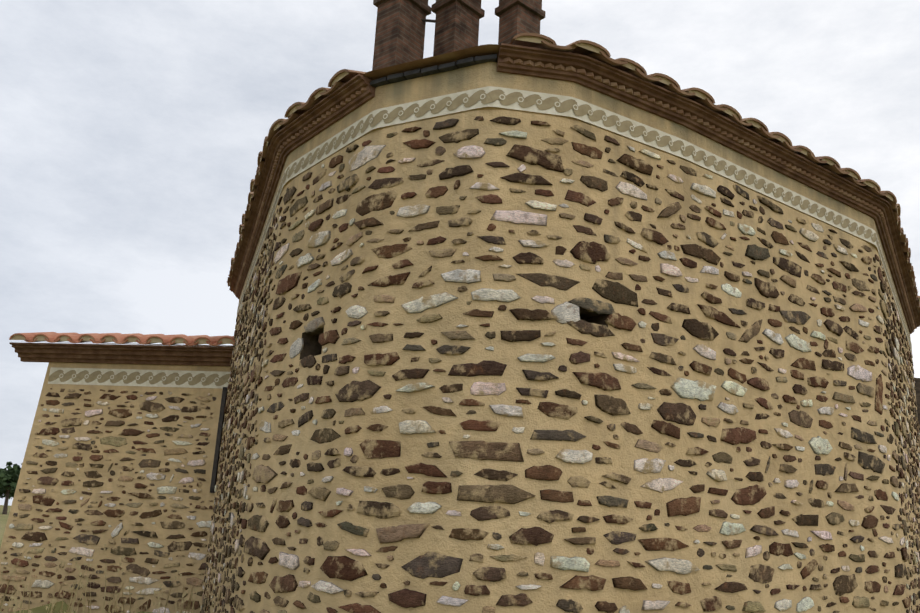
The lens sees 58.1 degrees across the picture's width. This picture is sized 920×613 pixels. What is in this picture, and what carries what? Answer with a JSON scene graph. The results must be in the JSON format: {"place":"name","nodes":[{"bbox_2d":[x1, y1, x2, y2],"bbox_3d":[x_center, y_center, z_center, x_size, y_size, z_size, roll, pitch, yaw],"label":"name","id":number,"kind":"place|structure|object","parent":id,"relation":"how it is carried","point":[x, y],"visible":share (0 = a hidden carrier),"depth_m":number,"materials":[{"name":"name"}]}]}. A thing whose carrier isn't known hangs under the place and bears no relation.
{"place":"outdoors","nodes":[
{"label":"outdoors","id":0,"kind":"place"},
{"bbox_2d":[0,505,10,546],"bbox_3d":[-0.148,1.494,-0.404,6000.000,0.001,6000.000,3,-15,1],"label":"ground","id":1,"kind":"structure","parent":0,"point":[3,519],"depth_m":84.34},
{"bbox_2d":[0,462,20,513],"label":"tree","id":2,"kind":"object","parent":1,"relation":"on","point":[10,476],"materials":[{"name":"green plant"}]},
{"bbox_2d":[4,464,21,492],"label":"tree leaves","id":3,"kind":"object","parent":1,"relation":"on","point":[16,466],"depth_m":146.59,"materials":[{"name":"green plant"}]},
{"bbox_2d":[372,0,544,69],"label":"bell gable piers","id":4,"kind":"structure","parent":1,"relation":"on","point":[400,32],"depth_m":10.61,"materials":[{"name":"brown brick"}]},
{"bbox_2d":[421,19,435,22],"bbox_3d":[-0.398,-3.727,10.802,0.729,0.031,0.036,4,-15,-3],"label":"metal rod","id":5,"kind":"object","parent":4,"relation":"attached to","point":[428,20],"visible":0.33,"depth_m":10.79,"materials":[{"name":"grey metal"}]},
{"bbox_2d":[200,108,919,612],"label":"apse wall","id":6,"kind":"structure","parent":1,"relation":"on","point":[544,598],"depth_m":3.87,"materials":[{"name":"beige paint"}]},
{"bbox_2d":[227,69,365,286],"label":"roof tiles","id":7,"kind":"object","parent":6,"relation":"on","point":[338,79],"visible":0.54,"depth_m":4.80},
{"bbox_2d":[229,74,374,298],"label":"cornice","id":8,"kind":"structure","parent":6,"relation":"attached to","point":[357,82],"depth_m":4.81,"materials":[{"name":"brown brick"}]},
{"bbox_2d":[370,54,497,87],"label":"parapet slate caps","id":9,"kind":"object","parent":6,"relation":"on","point":[427,71],"visible":0.31,"depth_m":4.01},
{"bbox_2d":[199,116,919,612],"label":"wall stones","id":10,"kind":"object","parent":6,"relation":"in","point":[431,564],"visible":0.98,"depth_m":3.92,"materials":[{"name":"brown stone"}]},
{"bbox_2d":[237,86,911,349],"bbox_3d":[1.117,-0.348,6.015,6.643,0.078,4.509,3,-15,1],"label":"decorative frieze","id":11,"kind":"object","parent":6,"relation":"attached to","point":[546,104],"visible":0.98,"depth_m":4.18,"materials":[{"name":"beige paint"}]},
{"bbox_2d":[496,43,919,333],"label":"cornice","id":12,"kind":"structure","parent":6,"relation":"attached to","point":[627,81],"depth_m":4.39,"materials":[{"name":"brown brick"}]},
{"bbox_2d":[510,33,919,317],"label":"roof tiles","id":13,"kind":"object","parent":12,"relation":"on","point":[596,51],"visible":0.33,"depth_m":4.36,"materials":[{"name":"brown tile"}]},
{"bbox_2d":[914,378,919,435],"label":"nave body","id":14,"kind":"structure","parent":1,"relation":"on","point":[917,386],"depth_m":8.53,"materials":[{"name":"stone"}]},
{"bbox_2d":[11,601,152,612],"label":"bush","id":15,"kind":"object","parent":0,"point":[42,609],"depth_m":7.52,"materials":[{"name":"green plant"}]},
{"bbox_2d":[0,543,202,612],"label":"dry weeds","id":16,"kind":"object","parent":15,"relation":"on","point":[14,609],"visible":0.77,"depth_m":7.19,"materials":[{"name":"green plant"}]},
{"bbox_2d":[3,362,230,612],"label":"wing wall","id":17,"kind":"structure","parent":0,"point":[163,534],"depth_m":7.97,"materials":[{"name":"beige paint"}]},
{"bbox_2d":[0,364,48,612],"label":"wall edge","id":18,"kind":"object","parent":17,"relation":"attached to","point":[18,495],"depth_m":8.08,"materials":[{"name":"beige paint"}]},
{"bbox_2d":[0,388,215,612],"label":"wall stones","id":19,"kind":"object","parent":17,"relation":"in","point":[148,406],"visible":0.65,"depth_m":7.93,"materials":[{"name":"brown stone"}]},
{"bbox_2d":[9,342,233,365],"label":"wing cornice","id":20,"kind":"structure","parent":17,"relation":"attached to","point":[134,354],"depth_m":8.20,"materials":[{"name":"brown wood"}]},
{"bbox_2d":[21,341,232,346],"bbox_3d":[-2.548,0.480,9.945,3.420,0.780,3.700,1,-15,9],"label":"wing roof sheet","id":21,"kind":"object","parent":17,"relation":"on","point":[158,344],"visible":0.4,"depth_m":9.29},
{"bbox_2d":[9,332,234,345],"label":"roof tiles","id":22,"kind":"object","parent":21,"relation":"on","point":[96,338],"visible":0.65,"depth_m":8.14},
{"bbox_2d":[48,370,229,385],"bbox_3d":[-2.658,0.716,8.160,3.050,0.124,0.001,1,-15,9],"label":"decorative frieze","id":23,"kind":"object","parent":17,"relation":"attached to","point":[157,378],"visible":0.56,"depth_m":8.24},
{"bbox_2d":[48,367,229,388],"bbox_3d":[-2.658,0.716,8.160,3.050,0.168,0.006,1,-15,9],"label":"cream band","id":24,"kind":"object","parent":17,"relation":"attached to","point":[134,383],"visible":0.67,"depth_m":8.24,"materials":[{"name":"beige paint"}]},
{"bbox_2d":[210,387,227,492],"bbox_3d":[-2.153,1.276,7.925,0.370,1.007,0.020,1,-15,9],"label":"downspout","id":25,"kind":"object","parent":17,"relation":"in","point":[218,442],"visible":0.4,"depth_m":7.94,"materials":[{"name":"black metal"}]},
{"bbox_2d":[363,44,500,79],"bbox_3d":[1.127,-0.581,6.028,6.794,0.005,4.562,3,-15,1],"label":"apse roof sheet","id":26,"kind":"object","parent":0,"point":[480,50],"visible":0.06,"depth_m":4.00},
{"bbox_2d":[0,0,919,505],"label":"sky","id":27,"kind":"structure","parent":0,"point":[133,133],"materials":[{"name":"white"}]},
{"bbox_2d":[236,107,911,351],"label":"apse band soffit","id":28,"kind":"structure","parent":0,"point":[874,246],"depth_m":4.44,"materials":[{"name":"beige paint"}]},
{"bbox_2d":[238,62,910,339],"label":"apse wall","id":29,"kind":"structure","parent":0,"point":[486,74],"depth_m":4.14,"materials":[{"name":"beige paint"}]}
]}

